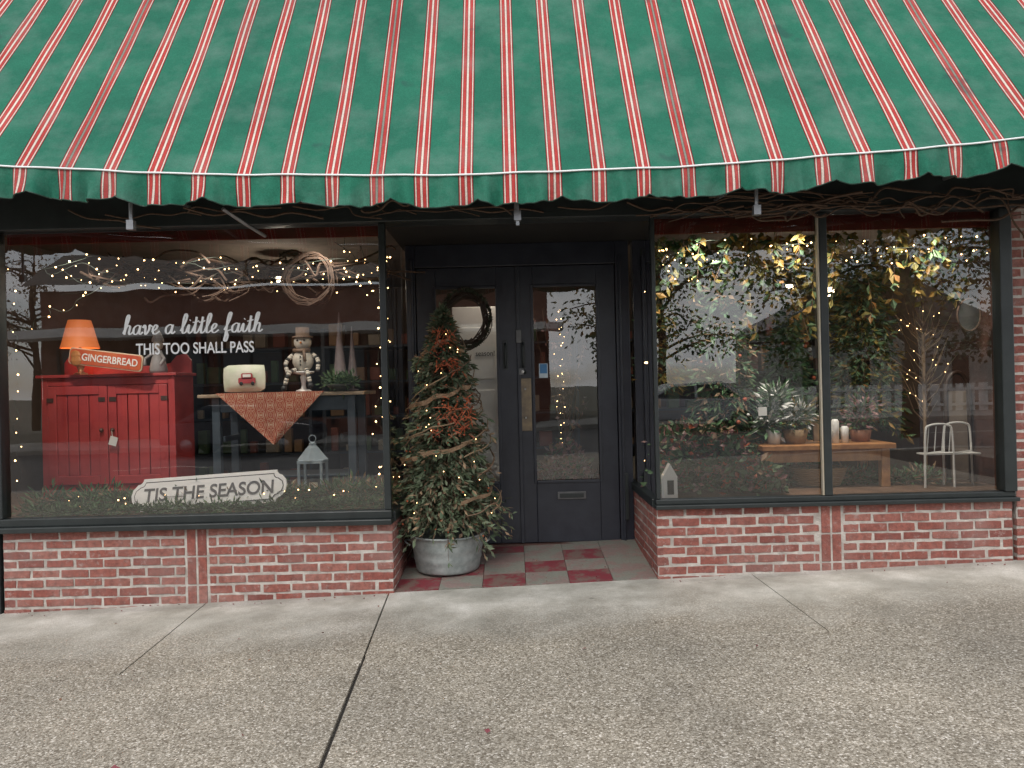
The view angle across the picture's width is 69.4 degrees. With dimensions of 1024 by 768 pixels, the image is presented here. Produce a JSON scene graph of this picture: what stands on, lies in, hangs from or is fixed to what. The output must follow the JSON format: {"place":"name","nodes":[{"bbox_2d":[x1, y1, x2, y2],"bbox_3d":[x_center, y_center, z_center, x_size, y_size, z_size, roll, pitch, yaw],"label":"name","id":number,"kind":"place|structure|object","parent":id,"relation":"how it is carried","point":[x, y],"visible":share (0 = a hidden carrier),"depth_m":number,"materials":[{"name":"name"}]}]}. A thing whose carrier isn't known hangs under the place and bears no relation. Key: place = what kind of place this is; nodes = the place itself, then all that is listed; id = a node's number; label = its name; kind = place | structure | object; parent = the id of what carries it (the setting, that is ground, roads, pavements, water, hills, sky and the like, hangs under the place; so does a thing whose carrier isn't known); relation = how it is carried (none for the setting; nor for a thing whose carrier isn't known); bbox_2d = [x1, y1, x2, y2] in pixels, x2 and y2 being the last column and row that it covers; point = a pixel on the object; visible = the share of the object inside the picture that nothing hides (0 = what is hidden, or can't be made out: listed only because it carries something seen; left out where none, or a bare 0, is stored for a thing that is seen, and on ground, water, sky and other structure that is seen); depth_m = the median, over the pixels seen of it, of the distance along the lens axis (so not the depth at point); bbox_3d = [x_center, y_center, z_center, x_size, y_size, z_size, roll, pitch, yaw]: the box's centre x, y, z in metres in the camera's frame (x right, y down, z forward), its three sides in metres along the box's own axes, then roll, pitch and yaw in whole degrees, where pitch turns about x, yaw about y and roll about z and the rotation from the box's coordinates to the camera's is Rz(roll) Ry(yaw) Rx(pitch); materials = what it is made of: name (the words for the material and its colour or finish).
{"place":"outdoors","nodes":[
{"label":"outdoors","id":0,"kind":"place"},
{"bbox_2d":[5,228,964,291],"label":"interior ceiling","id":1,"kind":"structure","parent":0,"point":[240,250],"depth_m":8.39,"materials":[{"name":"paint"}]},
{"bbox_2d":[271,253,280,282],"bbox_3d":[-2.632,-1.312,8.400,0.200,0.350,0.195,-1,0,0],"label":"pendant lamp","id":2,"kind":"object","parent":1,"relation":"hanging from","point":[276,277],"visible":0.18,"depth_m":8.37,"materials":[{"name":"white paint"}]},
{"bbox_2d":[0,560,1023,767],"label":"sidewalk","id":3,"kind":"structure","parent":0,"point":[920,666],"depth_m":3.91,"materials":[{"name":"concrete"}]},
{"bbox_2d":[320,598,387,767],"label":"sidewalk bed","id":4,"kind":"object","parent":3,"relation":"in","point":[335,731],"depth_m":3.61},
{"bbox_2d":[395,538,656,591],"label":"entry tiles","id":5,"kind":"object","parent":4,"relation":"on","point":[562,563],"visible":0.8,"depth_m":6.05,"materials":[{"name":"tile"}]},
{"bbox_2d":[391,302,516,575],"bbox_3d":[-0.548,0.420,6.178,1.160,2.229,1.240,-1,0,0],"label":"potted evergreen","id":6,"kind":"object","parent":5,"relation":"on","point":[448,543],"visible":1,"depth_m":6.01,"materials":[{"name":"green plant"}]},
{"bbox_2d":[482,542,567,549],"bbox_3d":[0.086,1.491,6.760,1.820,0.075,0.120,-1,0,0],"label":"threshold","id":7,"kind":"object","parent":5,"relation":"on","point":[514,544],"visible":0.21,"depth_m":6.71,"materials":[{"name":"grey wood"}]},
{"bbox_2d":[17,556,1005,767],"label":"fallen leaves","id":8,"kind":"object","parent":3,"relation":"on","point":[486,731],"visible":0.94,"depth_m":5.50,"materials":[{"name":"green plant"}]},
{"bbox_2d":[815,252,919,443],"bbox_3d":[3.263,-0.349,6.893,0.868,1.813,0.876,-1,0,0],"label":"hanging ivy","id":9,"kind":"object","parent":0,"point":[860,373],"visible":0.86,"depth_m":6.79,"materials":[{"name":"green plant"}]},
{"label":"ground","id":10,"kind":"structure","parent":0,"visible":0},
{"bbox_2d":[5,239,919,492],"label":"interior walls","id":11,"kind":"structure","parent":10,"relation":"on","point":[40,351],"depth_m":11.50,"materials":[{"name":"paint"}]},
{"bbox_2d":[10,469,996,517],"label":"display deck","id":12,"kind":"structure","parent":11,"relation":"attached to","point":[961,485],"depth_m":6.03,"materials":[{"name":"brown wood"}]},
{"bbox_2d":[35,354,195,498],"bbox_3d":[-3.682,0.379,6.930,1.280,1.319,0.460,-1,0,0],"label":"red cabinet","id":13,"kind":"object","parent":12,"relation":"on","point":[131,429],"visible":0.84,"depth_m":6.75,"materials":[{"name":"paint"}]},
{"bbox_2d":[60,319,99,374],"bbox_3d":[-4.029,-0.338,6.900,0.330,0.510,0.330,-1,0,0],"label":"table lamp","id":14,"kind":"object","parent":13,"relation":"on","point":[79,333],"visible":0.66,"depth_m":6.80,"materials":[{"name":"orange fabric"}]},
{"bbox_2d":[68,347,143,371],"bbox_3d":[-3.626,-0.218,6.599,0.666,0.232,0.042,-1,0,0],"label":"gingerbread sign","id":15,"kind":"object","parent":13,"relation":"attached to","point":[105,359],"visible":1,"depth_m":6.59,"materials":[{"name":"orange paint"}]},
{"bbox_2d":[143,328,167,372],"bbox_3d":[-3.278,-0.311,6.828,0.205,0.420,0.200,-1,0,0],"label":"doll figurine","id":16,"kind":"object","parent":13,"relation":"on","point":[158,364],"visible":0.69,"depth_m":6.80,"materials":[{"name":"white ceramic"}]},
{"bbox_2d":[11,491,392,516],"bbox_3d":[-2.436,0.991,5.820,3.020,0.301,0.285,-1,0,0],"label":"pine garland","id":17,"kind":"object","parent":12,"relation":"on","point":[296,505],"visible":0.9,"depth_m":5.80,"materials":[{"name":"green plant"}]},
{"bbox_2d":[131,470,286,511],"bbox_3d":[-2.420,0.853,5.921,1.233,0.295,0.121,-1,0,-1],"label":"season sign","id":18,"kind":"object","parent":12,"relation":"on","point":[213,486],"visible":0.96,"depth_m":5.91,"materials":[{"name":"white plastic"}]},
{"bbox_2d":[42,486,376,506],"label":"string lights","id":19,"kind":"object","parent":12,"relation":"on","point":[343,491],"visible":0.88,"depth_m":5.91,"materials":[{"name":"glass"}]},
{"bbox_2d":[19,469,403,512],"bbox_3d":[-2.450,0.952,6.049,3.210,0.483,0.517,-1,0,0],"label":"pine garland","id":20,"kind":"object","parent":12,"relation":"on","point":[293,492],"visible":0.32,"depth_m":6.00,"materials":[{"name":"green plant"}]},
{"bbox_2d":[197,390,375,495],"bbox_3d":[-1.988,0.538,6.665,1.440,0.920,0.570,-1,0,0],"label":"side table","id":21,"kind":"object","parent":12,"relation":"on","point":[352,403],"visible":0.6,"depth_m":6.45,"materials":[{"name":"grey wood"}]},
{"bbox_2d":[216,391,322,443],"bbox_3d":[-2.079,0.294,6.623,0.930,0.451,0.553,-1,0,0],"label":"table runner","id":22,"kind":"object","parent":21,"relation":"on","point":[272,417],"visible":1,"depth_m":6.36,"materials":[{"name":"fabric"}]},
{"bbox_2d":[223,365,264,391],"bbox_3d":[-2.352,-0.049,6.493,0.370,0.240,0.103,-1,0,0],"label":"truck print pillow","id":23,"kind":"object","parent":22,"relation":"on","point":[243,378],"visible":1,"depth_m":6.47,"materials":[{"name":"beige fabric"}]},
{"bbox_2d":[281,327,319,391],"bbox_3d":[-1.835,-0.216,6.472,0.324,0.570,0.246,-1,0,0],"label":"nutcracker","id":24,"kind":"object","parent":22,"relation":"on","point":[302,357],"visible":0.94,"depth_m":6.44,"materials":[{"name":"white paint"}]},
{"bbox_2d":[314,367,362,399],"bbox_3d":[-1.504,-0.004,6.431,0.412,0.293,0.267,-1,0,0],"label":"greenery bowl","id":25,"kind":"object","parent":21,"relation":"on","point":[344,379],"visible":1,"depth_m":6.40,"materials":[{"name":"green plant"}]},
{"bbox_2d":[333,312,345,382],"bbox_3d":[-1.527,-0.286,6.550,0.130,0.695,0.124,-1,0,0],"label":"cone tree ornament","id":26,"kind":"object","parent":21,"relation":"on","point":[339,363],"visible":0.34,"depth_m":6.52,"materials":[{"name":"grey fabric"}]},
{"bbox_2d":[347,326,358,390],"bbox_3d":[-1.426,-0.228,6.600,0.100,0.575,0.100,-1,0,0],"label":"cone tree ornament","id":27,"kind":"object","parent":21,"relation":"on","point":[352,361],"visible":0.79,"depth_m":6.58,"materials":[{"name":"grey fabric"}]},
{"bbox_2d":[297,435,328,496],"bbox_3d":[-1.673,0.709,6.220,0.260,0.564,0.260,-1,0,0],"label":"white lantern","id":28,"kind":"object","parent":12,"relation":"on","point":[312,453],"visible":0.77,"depth_m":6.17,"materials":[{"name":"metal"}]},
{"bbox_2d":[661,463,677,497],"bbox_3d":[1.234,0.761,5.796,0.110,0.280,0.088,-1,0,0],"label":"house candle holder","id":29,"kind":"object","parent":12,"relation":"on","point":[669,486],"visible":0.87,"depth_m":5.76,"materials":[{"name":"white ceramic"}]},
{"bbox_2d":[667,480,673,494],"bbox_3d":[1.235,0.806,5.755,0.050,0.110,0.006,-1,0,0],"label":"house window","id":30,"kind":"structure","parent":29,"relation":"in","point":[670,483],"depth_m":5.75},
{"bbox_2d":[640,414,789,495],"bbox_3d":[1.662,0.588,6.163,1.158,0.713,0.766,-1,0,0],"label":"dried flower arrangement","id":31,"kind":"object","parent":12,"relation":"on","point":[685,452],"visible":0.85,"depth_m":5.92,"materials":[{"name":"green plant"}]},
{"bbox_2d":[684,251,767,488],"bbox_3d":[1.856,-0.099,6.505,0.846,2.195,0.775,-1,0,0],"label":"christmas tree","id":32,"kind":"object","parent":12,"relation":"on","point":[728,402],"visible":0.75,"depth_m":6.38,"materials":[{"name":"green plant"}]},
{"bbox_2d":[745,284,840,471],"bbox_3d":[2.629,0.012,7.074,0.909,1.969,0.871,-1,0,0],"label":"christmas tree","id":33,"kind":"object","parent":12,"relation":"on","point":[790,361],"visible":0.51,"depth_m":6.97,"materials":[{"name":"green plant"}]},
{"bbox_2d":[789,461,847,486],"bbox_3d":[2.618,0.726,6.330,0.494,0.272,0.336,-1,0,0],"label":"wicker basket","id":34,"kind":"object","parent":12,"relation":"on","point":[803,476],"visible":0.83,"depth_m":6.23,"materials":[{"name":"wicker"}]},
{"bbox_2d":[752,439,895,486],"bbox_3d":[2.632,0.684,6.370,1.110,0.365,0.500,-1,0,0],"label":"wooden bench","id":35,"kind":"object","parent":12,"relation":"on","point":[858,452],"visible":0.62,"depth_m":6.16,"materials":[{"name":"orange wood"}]},
{"bbox_2d":[745,377,798,443],"bbox_3d":[2.208,0.220,6.304,0.468,0.583,0.422,-1,0,0],"label":"potted plant","id":36,"kind":"object","parent":35,"relation":"on","point":[782,397],"visible":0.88,"depth_m":6.25,"materials":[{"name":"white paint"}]},
{"bbox_2d":[758,407,766,415],"bbox_3d":[2.061,0.226,6.082,0.070,0.070,0.005,-1,0,0],"label":"gift tag","id":37,"kind":"object","parent":36,"relation":"attached to","point":[762,411],"visible":1,"depth_m":6.08,"materials":[{"name":"white paper"}]},
{"bbox_2d":[766,391,818,443],"bbox_3d":[2.395,0.284,6.297,0.512,0.442,0.391,-1,0,0],"label":"flower pot","id":38,"kind":"object","parent":35,"relation":"on","point":[794,434],"visible":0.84,"depth_m":6.23,"materials":[{"name":"ceramic"}]},
{"bbox_2d":[806,415,819,440],"bbox_3d":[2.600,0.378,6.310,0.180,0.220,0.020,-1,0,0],"label":"flower pot","id":39,"kind":"object","parent":35,"relation":"on","point":[815,431],"visible":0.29,"depth_m":6.30,"materials":[{"name":"beige ceramic"}]},
{"bbox_2d":[831,419,848,442],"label":"pillar candles","id":40,"kind":"object","parent":35,"relation":"on","point":[844,430],"visible":0.67,"depth_m":6.22,"materials":[{"name":"white wax"}]},
{"bbox_2d":[838,391,882,441],"bbox_3d":[3.004,0.266,6.351,0.371,0.450,0.341,-1,0,0],"label":"potted plant","id":41,"kind":"object","parent":35,"relation":"on","point":[861,412],"visible":1,"depth_m":6.31,"materials":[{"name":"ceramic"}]},
{"bbox_2d":[776,461,952,486],"bbox_3d":[2.922,0.815,6.350,1.672,0.332,0.371,-1,0,5],"label":"pine garland","id":42,"kind":"object","parent":12,"relation":"on","point":[898,477],"visible":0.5,"depth_m":6.30,"materials":[{"name":"green plant"}]},
{"bbox_2d":[890,296,956,479],"bbox_3d":[3.626,0.023,6.500,0.555,1.641,0.403,-1,0,0],"label":"lighted twig tree","id":43,"kind":"object","parent":12,"relation":"on","point":[923,383],"visible":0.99,"depth_m":6.49,"materials":[{"name":"beige plant"}]},
{"bbox_2d":[916,421,980,487],"bbox_3d":[3.615,0.580,6.125,0.496,0.528,0.168,-1,0,0],"label":"white metal chair","id":44,"kind":"object","parent":12,"relation":"on","point":[943,453],"visible":1,"depth_m":6.05,"materials":[{"name":"paint"}]},
{"bbox_2d":[916,227,995,485],"bbox_3d":[3.995,-0.256,6.540,0.100,2.180,1.320,-1,0,0],"label":"side partition","id":45,"kind":"object","parent":12,"relation":"on","point":[972,361],"visible":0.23,"depth_m":6.40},
{"bbox_2d":[943,370,974,482],"bbox_3d":[3.810,0.359,6.310,0.240,0.960,0.060,-1,0,0],"label":"arched floor mirror","id":46,"kind":"object","parent":12,"relation":"on","point":[957,405],"visible":0.94,"depth_m":6.33,"materials":[{"name":"grey mirror"}]},
{"bbox_2d":[785,270,794,288],"bbox_3d":[3.089,-1.319,8.300,0.200,0.610,0.195,-1,0,0],"label":"pendant lamp","id":47,"kind":"object","parent":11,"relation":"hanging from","point":[789,284],"visible":0.25,"depth_m":8.26,"materials":[{"name":"white paint"}]},
{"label":"interior floor","id":48,"kind":"structure","parent":11,"relation":"attached to","visible":0},
{"bbox_2d":[187,314,841,485],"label":"display shelves","id":49,"kind":"object","parent":48,"relation":"on","point":[324,427],"visible":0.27,"depth_m":10.55,"materials":[{"name":"blue paint"}]},
{"bbox_2d":[533,302,599,479],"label":"branches","id":50,"kind":"object","parent":48,"relation":"on","point":[575,467],"visible":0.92,"depth_m":7.09,"materials":[{"name":"beige plant"}]},
{"bbox_2d":[555,302,565,442],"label":"string lights","id":51,"kind":"object","parent":50,"relation":"attached to","point":[561,368],"visible":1,"depth_m":6.95,"materials":[{"name":"glass"}]},
{"bbox_2d":[3,208,1023,613],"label":"brickwork","id":52,"kind":"object","parent":10,"relation":"on","point":[199,538],"visible":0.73,"depth_m":5.66,"materials":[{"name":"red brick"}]},
{"bbox_2d":[0,164,1023,613],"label":"window frames","id":53,"kind":"structure","parent":52,"relation":"on","point":[26,212],"depth_m":5.62,"materials":[{"name":"black paint"}]},
{"bbox_2d":[7,211,989,245],"bbox_3d":[-0.103,-1.188,5.737,7.610,0.120,0.025,-1,0,0],"label":"red pelmet","id":54,"kind":"object","parent":53,"relation":"attached to","point":[844,222],"visible":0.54,"depth_m":5.72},
{"bbox_2d":[0,0,1023,237],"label":"striped awning","id":55,"kind":"object","parent":53,"relation":"attached to","point":[423,104],"visible":1,"depth_m":4.93,"materials":[{"name":"fabric"}]},
{"bbox_2d":[405,240,634,551],"bbox_3d":[0.072,0.123,6.758,2.028,2.810,0.125,-1,0,0],"label":"door frame","id":56,"kind":"object","parent":53,"relation":"attached to","point":[615,253],"visible":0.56,"depth_m":6.72,"materials":[{"name":"black wood"}]},
{"bbox_2d":[438,287,492,350],"bbox_3d":[-0.425,-0.590,6.673,0.524,0.587,0.093,-1,0,0],"label":"twig wreath","id":57,"kind":"object","parent":56,"relation":"attached to","point":[469,293],"visible":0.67,"depth_m":6.67,"materials":[{"name":"brown plant"}]},
{"bbox_2d":[415,264,619,543],"bbox_3d":[0.054,0.189,6.755,1.810,2.520,0.070,-1,0,0],"label":"door","id":58,"kind":"structure","parent":56,"relation":"in","point":[544,513],"depth_m":6.74,"materials":[{"name":"black wood"}]},
{"bbox_2d":[452,306,499,481],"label":"panels","id":59,"kind":"object","parent":58,"relation":"in","point":[469,320],"visible":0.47,"depth_m":7.08,"materials":[{"name":"white paint"}]},
{"bbox_2d":[476,352,494,355],"bbox_3d":[-0.257,-0.294,7.080,0.180,0.050,0.002,-1,0,0],"label":"door lettering","id":60,"kind":"object","parent":59,"relation":"attached to","point":[485,354],"depth_m":7.08},
{"bbox_2d":[539,363,547,377],"bbox_3d":[0.287,-0.122,6.752,0.080,0.130,0.008,-1,0,0],"label":"door sticker","id":61,"kind":"object","parent":58,"relation":"attached to","point":[543,370],"depth_m":6.75,"materials":[{"name":"blue paper"}]},
{"bbox_2d":[516,330,585,498],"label":"lock plates","id":62,"kind":"object","parent":58,"relation":"attached to","point":[518,336],"visible":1,"depth_m":6.72,"materials":[{"name":"metal"}]},
{"bbox_2d":[502,340,628,519],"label":"pull handles","id":63,"kind":"object","parent":62,"relation":"attached to","point":[505,355],"visible":1,"depth_m":6.68,"materials":[{"name":"black paint"}]},
{"bbox_2d":[521,378,531,430],"bbox_3d":[0.117,0.187,6.729,0.125,0.480,0.014,-1,0,0],"label":"push plate","id":64,"kind":"object","parent":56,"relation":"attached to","point":[526,395],"visible":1,"depth_m":6.72,"materials":[{"name":"gold metal"}]},
{"bbox_2d":[560,493,583,497],"bbox_3d":[0.544,1.012,6.718,0.220,0.040,0.005,-1,0,0],"label":"mail slot","id":65,"kind":"object","parent":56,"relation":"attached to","point":[569,495],"visible":1,"depth_m":6.72,"materials":[{"name":"black paint"}]},
{"bbox_2d":[68,186,1023,237],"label":"grapevine swag","id":66,"kind":"object","parent":53,"relation":"attached to","point":[855,205],"visible":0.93,"depth_m":5.50,"materials":[{"name":"brown plant"}]},
{"bbox_2d":[630,221,654,496],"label":"glass panes","id":67,"kind":"object","parent":53,"relation":"in","point":[642,351],"visible":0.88,"depth_m":6.20,"materials":[{"name":"clear glass"}]},
{"bbox_2d":[122,312,262,354],"bbox_3d":[-2.450,-0.390,5.675,1.082,0.316,0.002,-1,0,0],"label":"window lettering","id":68,"kind":"object","parent":67,"relation":"attached to","point":[208,321],"depth_m":5.67,"materials":[{"name":"paint"}]},
{"bbox_2d":[8,237,392,497],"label":"string lights","id":69,"kind":"object","parent":67,"relation":"attached to","point":[183,263],"visible":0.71,"depth_m":6.00,"materials":[{"name":"plastic"}]},
{"bbox_2d":[79,245,424,303],"bbox_3d":[-2.167,-0.896,6.147,2.872,0.429,0.351,-1,0,0],"label":"grapevine garland","id":70,"kind":"object","parent":67,"relation":"attached to","point":[187,270],"visible":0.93,"depth_m":6.12},
{"bbox_2d":[280,251,337,305],"bbox_3d":[-1.643,-0.851,6.000,0.462,0.445,0.052,-1,0,0],"label":"grapevine wreath","id":71,"kind":"object","parent":70,"relation":"attached to","point":[320,300],"visible":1,"depth_m":5.98,"materials":[{"name":"brown wicker"}]},
{"bbox_2d":[385,221,647,250],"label":"entry ceiling","id":72,"kind":"structure","parent":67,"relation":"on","point":[628,231],"depth_m":6.29,"materials":[{"name":"black paint"}]},
{"bbox_2d":[630,256,696,396],"bbox_3d":[1.340,-0.556,6.763,0.617,1.389,0.555,-1,0,0],"label":"hanging ivy","id":73,"kind":"object","parent":67,"relation":"hanging from","point":[669,339],"visible":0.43,"depth_m":6.65,"materials":[{"name":"green plant"}]},
{"bbox_2d":[632,228,990,353],"bbox_3d":[2.518,-0.769,6.345,2.911,1.058,0.875,-1,0,0],"label":"autumn leaf garland","id":74,"kind":"object","parent":67,"relation":"attached to","point":[777,263],"visible":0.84,"depth_m":6.17,"materials":[{"name":"yellow plant"}]},
{"bbox_2d":[655,227,988,332],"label":"garland stems","id":75,"kind":"object","parent":74,"relation":"attached to","point":[785,254],"visible":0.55,"depth_m":6.17,"materials":[{"name":"plant"}]},
{"bbox_2d":[640,234,990,460],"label":"string lights","id":76,"kind":"object","parent":67,"relation":"attached to","point":[793,248],"visible":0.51,"depth_m":6.06,"materials":[{"name":"glass"}]},
{"bbox_2d":[956,242,981,331],"bbox_3d":[3.700,-0.881,6.000,0.204,0.917,0.016,-1,0,0],"label":"oval mirror","id":77,"kind":"object","parent":67,"relation":"attached to","point":[968,314],"visible":0.99,"depth_m":6.00,"materials":[{"name":"grey mirror"}]},
{"bbox_2d":[815,214,824,494],"bbox_3d":[2.353,-0.224,5.655,0.012,2.145,0.030,-1,0,0],"label":"mullion strip","id":78,"kind":"object","parent":53,"relation":"attached to","point":[819,358],"visible":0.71,"depth_m":5.64,"materials":[{"name":"metal"}]}
]}

